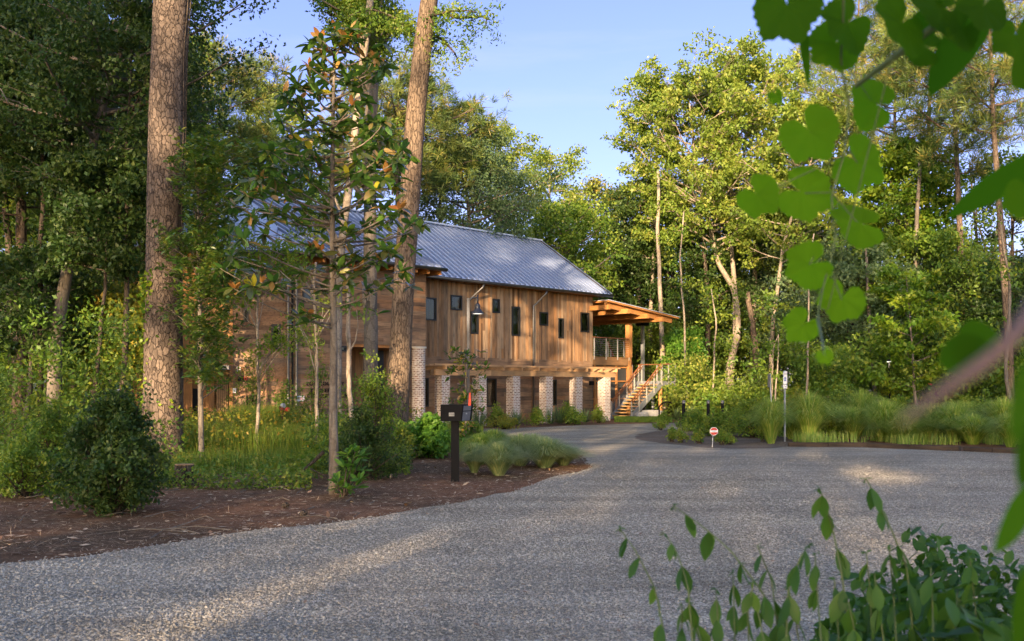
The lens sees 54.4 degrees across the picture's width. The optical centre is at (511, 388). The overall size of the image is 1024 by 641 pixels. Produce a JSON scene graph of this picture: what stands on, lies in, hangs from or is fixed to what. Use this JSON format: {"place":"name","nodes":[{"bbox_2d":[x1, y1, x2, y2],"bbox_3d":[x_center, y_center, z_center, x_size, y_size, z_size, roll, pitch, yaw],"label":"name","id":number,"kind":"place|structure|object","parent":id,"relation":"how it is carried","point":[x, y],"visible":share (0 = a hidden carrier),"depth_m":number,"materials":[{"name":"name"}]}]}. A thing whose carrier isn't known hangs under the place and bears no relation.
{"place":"outdoors","nodes":[
{"label":"outdoors","id":0,"kind":"place"},
{"bbox_2d":[172,401,411,473],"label":"grass","id":1,"kind":"structure","parent":0,"point":[268,441],"depth_m":21.72,"materials":[{"name":"green plant"}]},
{"bbox_2d":[0,399,1015,563],"bbox_3d":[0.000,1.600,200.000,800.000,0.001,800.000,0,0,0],"label":"ground","id":2,"kind":"structure","parent":0,"point":[6,556],"depth_m":13.45,"materials":[{"name":"brown soil"}]},
{"bbox_2d":[0,414,78,498],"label":"shrub","id":3,"kind":"object","parent":2,"relation":"on","point":[20,457],"visible":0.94,"depth_m":14.43,"materials":[{"name":"green plant"}]},
{"bbox_2d":[3,393,86,467],"bbox_3d":[-9.005,0.860,19.496,1.636,1.554,2.033,0,0,39],"label":"shrub","id":4,"kind":"object","parent":2,"relation":"on","point":[52,414],"visible":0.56,"depth_m":19.31,"materials":[{"name":"green plant"}]},
{"bbox_2d":[0,239,132,429],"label":"broadleaf tree","id":5,"kind":"object","parent":2,"relation":"on","point":[35,269],"visible":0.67,"depth_m":28.43,"materials":[{"name":"green plant"}]},
{"bbox_2d":[0,182,144,443],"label":"undergrowth","id":6,"kind":"object","parent":2,"relation":"on","point":[74,378],"visible":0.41,"depth_m":26.12,"materials":[{"name":"green plant"}]},
{"bbox_2d":[0,0,145,427],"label":"broadleaf tree","id":7,"kind":"object","parent":2,"relation":"on","point":[24,201],"visible":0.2,"depth_m":30.10,"materials":[{"name":"green plant"}]},
{"bbox_2d":[0,0,145,435],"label":"broadleaf tree","id":8,"kind":"object","parent":2,"relation":"on","point":[18,221],"visible":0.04,"depth_m":32.70,"materials":[{"name":"green plant"}]},
{"bbox_2d":[22,143,185,434],"bbox_3d":[-10.925,-2.559,27.177,3.953,8.332,3.998,0,0,-42],"label":"broadleaf tree","id":9,"kind":"object","parent":2,"relation":"on","point":[111,252],"visible":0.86,"depth_m":26.55,"materials":[{"name":"green plant"}]},
{"bbox_2d":[68,281,144,391],"bbox_3d":[-12.138,-0.913,30.923,3.597,5.053,3.600,0,0,0],"label":"broadleaf tree","id":10,"kind":"object","parent":2,"relation":"on","point":[117,292],"visible":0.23,"depth_m":30.11,"materials":[{"name":"green plant"}]},
{"bbox_2d":[42,378,174,516],"bbox_3d":[-5.062,0.768,12.600,1.622,1.813,1.734,0,0,0],"label":"shrub","id":11,"kind":"object","parent":2,"relation":"on","point":[116,449],"visible":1,"depth_m":12.45,"materials":[{"name":"green plant"}]},
{"bbox_2d":[21,0,213,397],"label":"broadleaf tree","id":12,"kind":"object","parent":2,"relation":"on","point":[132,42],"visible":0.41,"depth_m":26.94,"materials":[{"name":"green plant"}]},
{"bbox_2d":[0,0,285,416],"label":"broadleaf tree","id":13,"kind":"object","parent":2,"relation":"on","point":[45,137],"visible":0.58,"depth_m":27.36,"materials":[{"name":"green plant"}]},
{"bbox_2d":[140,0,188,464],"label":"pine tree","id":14,"kind":"object","parent":2,"relation":"on","point":[163,374],"visible":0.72,"depth_m":20.81,"materials":[{"name":"brown plant"}]},
{"bbox_2d":[135,0,190,442],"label":"ivy","id":15,"kind":"object","parent":14,"relation":"attached to","point":[143,292],"visible":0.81,"depth_m":21.00,"materials":[{"name":"green plant"}]},
{"bbox_2d":[0,408,354,472],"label":"ground cover","id":16,"kind":"object","parent":2,"relation":"on","point":[322,434],"visible":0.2,"depth_m":19.77,"materials":[{"name":"green plant"}]},
{"bbox_2d":[110,26,293,176],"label":"broadleaf tree","id":17,"kind":"object","parent":2,"relation":"on","point":[243,129],"visible":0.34,"depth_m":51.26,"materials":[{"name":"green plant"}]},
{"bbox_2d":[0,435,410,497],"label":"ground cover","id":18,"kind":"object","parent":2,"relation":"on","point":[307,475],"visible":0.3,"depth_m":16.39,"materials":[{"name":"green plant"}]},
{"bbox_2d":[19,468,391,545],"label":"twigs","id":19,"kind":"object","parent":2,"relation":"on","point":[175,527],"visible":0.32,"depth_m":12.14,"materials":[{"name":"brown wood"}]},
{"bbox_2d":[147,124,279,459],"bbox_3d":[-6.016,-1.919,20.174,2.608,7.040,3.678,0,0,-24],"label":"bay tree","id":20,"kind":"object","parent":2,"relation":"on","point":[200,235],"visible":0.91,"depth_m":19.47,"materials":[{"name":"green plant"}]},
{"bbox_2d":[221,346,276,408],"bbox_3d":[-7.974,0.149,30.560,1.558,2.959,1.462,0,0,33],"label":"shrub","id":21,"kind":"object","parent":2,"relation":"on","point":[252,382],"visible":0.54,"depth_m":30.55,"materials":[{"name":"green plant"}]},
{"bbox_2d":[188,122,316,200],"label":"broadleaf tree","id":22,"kind":"object","parent":2,"relation":"on","point":[267,159],"visible":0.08,"depth_m":54.28,"materials":[{"name":"green plant"}]},
{"bbox_2d":[215,225,309,446],"bbox_3d":[-5.774,-1.065,22.489,2.511,5.335,1.719,0,0,0],"label":"broadleaf tree","id":23,"kind":"object","parent":2,"relation":"on","point":[285,249],"visible":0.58,"depth_m":22.46,"materials":[{"name":"green plant"}]},
{"bbox_2d":[228,76,321,196],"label":"broadleaf tree","id":24,"kind":"object","parent":2,"relation":"on","point":[294,121],"visible":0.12,"depth_m":61.13,"materials":[{"name":"green plant"}]},
{"bbox_2d":[0,448,581,554],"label":"pine straw","id":25,"kind":"object","parent":2,"relation":"on","point":[228,509],"visible":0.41,"depth_m":12.79,"materials":[{"name":"brown plant"}]},
{"bbox_2d":[259,245,341,449],"bbox_3d":[-4.583,-0.790,22.067,1.775,4.798,1.311,0,0,32],"label":"broadleaf tree","id":26,"kind":"object","parent":2,"relation":"on","point":[311,345],"visible":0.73,"depth_m":21.99,"materials":[{"name":"green plant"}]},
{"bbox_2d":[278,337,329,421],"bbox_3d":[-5.565,0.025,28.310,1.821,3.178,1.680,0,0,-33],"label":"shrub","id":27,"kind":"object","parent":2,"relation":"on","point":[311,393],"visible":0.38,"depth_m":28.38,"materials":[{"name":"green plant"}]},
{"bbox_2d":[183,405,425,461],"bbox_3d":[-5.974,1.081,25.262,7.848,1.240,9.636,0,0,0],"label":"ground cover","id":28,"kind":"object","parent":2,"relation":"on","point":[226,417],"visible":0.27,"depth_m":22.66,"materials":[{"name":"green plant"}]},
{"bbox_2d":[206,17,434,494],"bbox_3d":[-2.935,-2.010,14.931,3.456,7.222,2.822,0,0,0],"label":"magnolia tree","id":29,"kind":"object","parent":2,"relation":"on","point":[254,285],"visible":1,"depth_m":14.81,"materials":[{"name":"green plant"}]},
{"bbox_2d":[286,0,389,420],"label":"broadleaf tree","id":30,"kind":"object","parent":2,"relation":"on","point":[348,197],"visible":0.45,"depth_m":26.90,"materials":[{"name":"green plant"}]},
{"bbox_2d":[326,443,373,496],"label":"magnolia shoots","id":31,"kind":"object","parent":2,"relation":"on","point":[348,487],"visible":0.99,"depth_m":14.64,"materials":[{"name":"green plant"}]},
{"bbox_2d":[305,0,412,423],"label":"broadleaf tree","id":32,"kind":"object","parent":2,"relation":"on","point":[370,328],"visible":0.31,"depth_m":27.81,"materials":[{"name":"brown plant"}]},
{"bbox_2d":[340,262,377,433],"bbox_3d":[-2.941,-0.403,18.862,0.710,4.016,0.719,0,0,-33],"label":"broadleaf tree","id":33,"kind":"object","parent":2,"relation":"on","point":[347,309],"visible":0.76,"depth_m":18.97,"materials":[{"name":"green plant"}]},
{"bbox_2d":[320,400,416,479],"bbox_3d":[-2.477,0.943,17.280,1.707,1.457,1.664,0,0,0],"label":"shrub","id":34,"kind":"object","parent":2,"relation":"on","point":[363,433],"visible":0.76,"depth_m":17.26,"materials":[{"name":"green plant"}]},
{"bbox_2d":[337,348,407,445],"bbox_3d":[-3.515,0.319,23.967,1.969,2.596,1.778,0,0,-15],"label":"shrub","id":35,"kind":"object","parent":2,"relation":"on","point":[370,388],"visible":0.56,"depth_m":23.92,"materials":[{"name":"green plant"}]},
{"bbox_2d":[122,191,678,426],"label":"timber building","id":36,"kind":"structure","parent":2,"relation":"on","point":[539,306],"depth_m":45.15,"materials":[{"name":"brown wood"}]},
{"bbox_2d":[310,36,512,206],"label":"pine tree","id":37,"kind":"object","parent":2,"relation":"on","point":[402,79],"visible":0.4,"depth_m":49.23,"materials":[{"name":"green plant"}]},
{"bbox_2d":[328,0,506,442],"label":"pine tree","id":38,"kind":"object","parent":2,"relation":"on","point":[422,41],"visible":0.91,"depth_m":25.37,"materials":[{"name":"brown plant"}]},
{"bbox_2d":[390,412,465,458],"bbox_3d":[-1.806,1.120,22.936,1.734,1.200,1.865,0,0,30],"label":"shrub","id":39,"kind":"object","parent":2,"relation":"on","point":[434,438],"visible":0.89,"depth_m":22.61,"materials":[{"name":"green plant"}]},
{"bbox_2d":[381,79,513,222],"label":"pine tree","id":40,"kind":"object","parent":2,"relation":"on","point":[488,128],"visible":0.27,"depth_m":51.24,"materials":[{"name":"green plant"}]},
{"bbox_2d":[440,393,472,481],"bbox_3d":[-0.944,0.840,17.074,0.540,1.519,0.372,0,0,0],"label":"mailbox","id":41,"kind":"object","parent":2,"relation":"on","point":[454,414],"visible":1,"depth_m":17.00,"materials":[{"name":"black metal"}]},
{"bbox_2d":[442,346,489,438],"bbox_3d":[-1.173,0.262,25.042,1.280,2.676,1.026,0,0,0],"label":"young magnolia","id":42,"kind":"object","parent":2,"relation":"on","point":[460,358],"visible":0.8,"depth_m":24.97,"materials":[{"name":"green plant"}]},
{"bbox_2d":[388,126,568,240],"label":"broadleaf tree","id":43,"kind":"object","parent":2,"relation":"on","point":[443,213],"visible":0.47,"depth_m":52.55,"materials":[{"name":"green plant"}]},
{"bbox_2d":[450,120,546,234],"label":"broadleaf tree","id":44,"kind":"object","parent":2,"relation":"on","point":[525,147],"visible":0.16,"depth_m":65.19,"materials":[{"name":"green plant"}]},
{"bbox_2d":[459,440,540,475],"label":"ornamental grass","id":45,"kind":"object","parent":2,"relation":"on","point":[499,459],"depth_m":18.03,"materials":[{"name":"green plant"}]},
{"bbox_2d":[0,423,1023,640],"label":"gravel drive","id":46,"kind":"structure","parent":2,"relation":"on","point":[611,440],"depth_m":10.61,"materials":[{"name":"gravel"}]},
{"bbox_2d":[615,526,665,640],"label":"leafy stem","id":47,"kind":"object","parent":46,"relation":"on","point":[659,633],"visible":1,"depth_m":2.61,"materials":[{"name":"green plant"}]},
{"bbox_2d":[660,532,699,640],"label":"leafy stem","id":48,"kind":"object","parent":46,"relation":"on","point":[684,576],"visible":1,"depth_m":2.48,"materials":[{"name":"green plant"}]},
{"bbox_2d":[671,503,790,640],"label":"leafy stem","id":49,"kind":"object","parent":46,"relation":"on","point":[767,611],"visible":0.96,"depth_m":2.51,"materials":[{"name":"green plant"}]},
{"bbox_2d":[777,543,813,640],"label":"leafy stem","id":50,"kind":"object","parent":46,"relation":"on","point":[790,606],"visible":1,"depth_m":2.50,"materials":[{"name":"green plant"}]},
{"bbox_2d":[807,552,828,640],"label":"leafy stem","id":51,"kind":"object","parent":46,"relation":"on","point":[813,597],"visible":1,"depth_m":2.50,"materials":[{"name":"green plant"}]},
{"bbox_2d":[811,485,850,640],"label":"leafy stem","id":52,"kind":"object","parent":46,"relation":"on","point":[837,607],"visible":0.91,"depth_m":2.55,"materials":[{"name":"green plant"}]},
{"bbox_2d":[880,544,899,640],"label":"leafy stem","id":53,"kind":"object","parent":46,"relation":"on","point":[890,619],"visible":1,"depth_m":2.60,"materials":[{"name":"green plant"}]},
{"bbox_2d":[860,477,922,640],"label":"leafy stem","id":54,"kind":"object","parent":46,"relation":"on","point":[873,499],"visible":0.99,"depth_m":2.59,"materials":[{"name":"green plant"}]},
{"bbox_2d":[813,523,1023,640],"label":"foreground foliage","id":55,"kind":"object","parent":46,"relation":"on","point":[994,586],"visible":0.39,"depth_m":4.05,"materials":[{"name":"green plant"}]},
{"bbox_2d":[920,564,937,640],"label":"leafy stem","id":56,"kind":"object","parent":46,"relation":"on","point":[927,590],"visible":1,"depth_m":2.50,"materials":[{"name":"green plant"}]},
{"bbox_2d":[411,363,619,425],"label":"colonnade","id":57,"kind":"object","parent":2,"relation":"on","point":[544,374],"visible":0.81,"depth_m":44.64,"materials":[{"name":"brick"}]},
{"bbox_2d":[497,142,604,278],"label":"broadleaf tree","id":58,"kind":"object","parent":2,"relation":"on","point":[540,156],"visible":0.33,"depth_m":63.42,"materials":[{"name":"green plant"}]},
{"bbox_2d":[511,191,630,300],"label":"broadleaf tree","id":59,"kind":"object","parent":2,"relation":"on","point":[554,215],"visible":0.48,"depth_m":57.22,"materials":[{"name":"green plant"}]},
{"bbox_2d":[583,219,681,387],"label":"broadleaf tree","id":60,"kind":"object","parent":2,"relation":"on","point":[600,349],"visible":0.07,"depth_m":65.49,"materials":[{"name":"green plant"}]},
{"bbox_2d":[592,170,685,408],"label":"broadleaf tree","id":61,"kind":"object","parent":2,"relation":"on","point":[623,201],"visible":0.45,"depth_m":60.73,"materials":[{"name":"green plant"}]},
{"bbox_2d":[607,341,675,418],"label":"outside staircase","id":62,"kind":"structure","parent":2,"relation":"on","point":[636,392],"depth_m":52.56,"materials":[{"name":"red wood"}]},
{"bbox_2d":[608,86,699,409],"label":"broadleaf tree","id":63,"kind":"object","parent":2,"relation":"on","point":[647,195],"visible":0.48,"depth_m":59.92,"materials":[{"name":"green plant"}]},
{"bbox_2d":[628,149,679,414],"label":"bare tree","id":64,"kind":"object","parent":2,"relation":"on","point":[659,285],"visible":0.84,"depth_m":57.95,"materials":[{"name":"plant"}]},
{"bbox_2d":[602,221,751,413],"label":"broadleaf tree","id":65,"kind":"object","parent":2,"relation":"on","point":[688,270],"visible":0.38,"depth_m":60.27,"materials":[{"name":"green plant"}]},
{"bbox_2d":[655,324,715,409],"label":"broadleaf tree","id":66,"kind":"object","parent":2,"relation":"on","point":[673,341],"visible":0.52,"depth_m":56.67,"materials":[{"name":"green plant"}]},
{"bbox_2d":[660,186,728,406],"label":"bare tree","id":67,"kind":"object","parent":2,"relation":"on","point":[679,256],"visible":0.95,"depth_m":53.88,"materials":[{"name":"green plant"}]},
{"bbox_2d":[600,26,807,388],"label":"broadleaf tree","id":68,"kind":"object","parent":2,"relation":"on","point":[709,88],"visible":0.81,"depth_m":58.49,"materials":[{"name":"green plant"}]},
{"bbox_2d":[648,191,760,379],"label":"broadleaf tree","id":69,"kind":"object","parent":2,"relation":"on","point":[729,317],"visible":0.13,"depth_m":64.31,"materials":[{"name":"green plant"}]},
{"bbox_2d":[632,308,789,419],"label":"undergrowth","id":70,"kind":"object","parent":2,"relation":"on","point":[695,373],"visible":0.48,"depth_m":50.96,"materials":[{"name":"green plant"}]},
{"bbox_2d":[681,278,741,414],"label":"tree","id":71,"kind":"object","parent":2,"relation":"on","point":[709,289],"visible":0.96,"depth_m":50.33,"materials":[{"name":"green plant"}]},
{"bbox_2d":[635,429,796,448],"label":"mulch bed","id":72,"kind":"structure","parent":2,"relation":"on","point":[746,442],"depth_m":29.75,"materials":[{"name":"brown soil"}]},
{"bbox_2d":[780,389,852,436],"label":"ornamental grass","id":73,"kind":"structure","parent":72,"relation":"on","point":[810,413],"depth_m":29.99,"materials":[{"name":"green plant"}]},
{"bbox_2d":[720,394,782,437],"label":"shrub","id":74,"kind":"object","parent":2,"relation":"on","point":[750,429],"visible":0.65,"depth_m":32.02,"materials":[{"name":"green plant"}]},
{"bbox_2d":[674,48,833,389],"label":"broadleaf tree","id":75,"kind":"object","parent":2,"relation":"on","point":[782,62],"visible":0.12,"depth_m":62.25,"materials":[{"name":"green plant"}]},
{"bbox_2d":[721,276,787,386],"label":"bare tree","id":76,"kind":"object","parent":2,"relation":"on","point":[752,324],"visible":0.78,"depth_m":55.89,"materials":[{"name":"green plant"}]},
{"bbox_2d":[727,294,794,400],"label":"tree","id":77,"kind":"object","parent":2,"relation":"on","point":[762,360],"visible":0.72,"depth_m":46.77,"materials":[{"name":"green plant"}]},
{"bbox_2d":[713,82,871,387],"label":"broadleaf tree","id":78,"kind":"object","parent":2,"relation":"on","point":[789,113],"visible":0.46,"depth_m":56.40,"materials":[{"name":"green plant"}]},
{"bbox_2d":[723,219,865,384],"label":"broadleaf tree","id":79,"kind":"object","parent":2,"relation":"on","point":[757,284],"visible":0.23,"depth_m":62.80,"materials":[{"name":"green plant"}]},
{"bbox_2d":[752,227,851,394],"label":"bare tree","id":80,"kind":"object","parent":2,"relation":"on","point":[802,292],"visible":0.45,"depth_m":45.93,"materials":[{"name":"green plant"}]},
{"bbox_2d":[598,275,1023,417],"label":"undergrowth","id":81,"kind":"object","parent":2,"relation":"on","point":[821,380],"visible":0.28,"depth_m":47.00,"materials":[{"name":"green plant"}]},
{"bbox_2d":[744,115,889,395],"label":"broadleaf tree","id":82,"kind":"object","parent":2,"relation":"on","point":[761,262],"visible":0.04,"depth_m":61.70,"materials":[{"name":"green plant"}]},
{"bbox_2d":[788,0,907,327],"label":"pine tree","id":83,"kind":"object","parent":2,"relation":"on","point":[863,10],"visible":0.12,"depth_m":65.23,"materials":[{"name":"green plant"}]},
{"bbox_2d":[764,236,943,394],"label":"broadleaf tree","id":84,"kind":"object","parent":2,"relation":"on","point":[848,275],"visible":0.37,"depth_m":50.72,"materials":[{"name":"green plant"}]},
{"bbox_2d":[797,21,987,395],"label":"pine tree","id":85,"kind":"object","parent":2,"relation":"on","point":[874,53],"visible":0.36,"depth_m":54.33,"materials":[{"name":"green plant"}]},
{"bbox_2d":[858,263,960,404],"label":"broadleaf tree","id":86,"kind":"object","parent":2,"relation":"on","point":[916,304],"visible":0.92,"depth_m":44.53,"materials":[{"name":"green plant"}]},
{"bbox_2d":[848,134,977,393],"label":"broadleaf tree","id":87,"kind":"object","parent":2,"relation":"on","point":[890,157],"visible":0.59,"depth_m":53.80,"materials":[{"name":"green plant"}]},
{"bbox_2d":[881,154,953,403],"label":"bare tree","id":88,"kind":"object","parent":2,"relation":"on","point":[918,203],"visible":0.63,"depth_m":51.84,"materials":[{"name":"plant"}]},
{"bbox_2d":[843,219,1018,403],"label":"broadleaf tree","id":89,"kind":"object","parent":2,"relation":"on","point":[932,246],"visible":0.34,"depth_m":49.63,"materials":[{"name":"green plant"}]},
{"bbox_2d":[856,0,1021,393],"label":"pine tree","id":90,"kind":"object","parent":2,"relation":"on","point":[920,115],"visible":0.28,"depth_m":49.88,"materials":[{"name":"green plant"}]},
{"bbox_2d":[903,0,1023,401],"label":"pine tree","id":91,"kind":"object","parent":2,"relation":"on","point":[1003,65],"visible":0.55,"depth_m":43.89,"materials":[{"name":"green plant"}]},
{"bbox_2d":[910,249,1023,402],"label":"broadleaf tree","id":92,"kind":"object","parent":2,"relation":"on","point":[983,302],"visible":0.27,"depth_m":48.41,"materials":[{"name":"green plant"}]},
{"bbox_2d":[929,144,1023,314],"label":"broadleaf tree","id":93,"kind":"object","parent":2,"relation":"on","point":[1009,233],"visible":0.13,"depth_m":55.93,"materials":[{"name":"green plant"}]},
{"bbox_2d":[958,205,1023,401],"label":"bare tree","id":94,"kind":"object","parent":2,"relation":"on","point":[1008,273],"visible":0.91,"depth_m":39.94,"materials":[{"name":"plant"}]},
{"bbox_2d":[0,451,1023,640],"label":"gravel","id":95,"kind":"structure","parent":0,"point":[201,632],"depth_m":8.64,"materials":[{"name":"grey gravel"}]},
{"bbox_2d":[0,0,1023,390],"label":"sky","id":96,"kind":"structure","parent":0,"point":[560,62],"materials":[{"name":"blue"}]},
{"bbox_2d":[511,435,592,467],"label":"ornamental grass","id":97,"kind":"object","parent":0,"point":[549,458],"depth_m":19.77,"materials":[{"name":"green plant"}]},
{"bbox_2d":[740,396,800,443],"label":"ornamental grass","id":98,"kind":"object","parent":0,"point":[770,419],"depth_m":28.49,"materials":[{"name":"green plant"}]},
{"bbox_2d":[823,406,874,439],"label":"ornamental grass","id":99,"kind":"object","parent":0,"point":[849,425],"depth_m":30.73,"materials":[{"name":"green plant"}]},
{"bbox_2d":[735,0,1023,373],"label":"grape vine","id":100,"kind":"object","parent":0,"point":[963,27],"visible":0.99,"depth_m":1.71,"materials":[{"name":"green plant"}]},
{"bbox_2d":[840,398,926,440],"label":"ornamental grass","id":101,"kind":"object","parent":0,"point":[879,411],"depth_m":30.01,"materials":[{"name":"green plant"}]},
{"bbox_2d":[778,405,1004,444],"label":"grass","id":102,"kind":"structure","parent":0,"point":[992,439],"depth_m":28.82,"materials":[{"name":"green plant"}]},
{"bbox_2d":[852,413,953,439],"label":"ornamental grass","id":103,"kind":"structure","parent":0,"point":[907,428],"depth_m":29.12,"materials":[{"name":"green plant"}]},
{"bbox_2d":[829,569,1011,640],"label":"foreground foliage","id":104,"kind":"object","parent":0,"point":[971,628],"visible":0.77,"depth_m":2.58,"materials":[{"name":"green plant"}]},
{"bbox_2d":[921,401,993,441],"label":"ornamental grass","id":105,"kind":"object","parent":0,"point":[951,413],"depth_m":29.31,"materials":[{"name":"green plant"}]},
{"bbox_2d":[897,305,1023,640],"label":"blurred twig","id":106,"kind":"object","parent":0,"point":[1011,529],"visible":1,"depth_m":0.43,"materials":[{"name":"brown plant"}]},
{"bbox_2d":[925,413,997,444],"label":"ornamental grass","id":107,"kind":"object","parent":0,"point":[971,432],"depth_m":28.07,"materials":[{"name":"green plant"}]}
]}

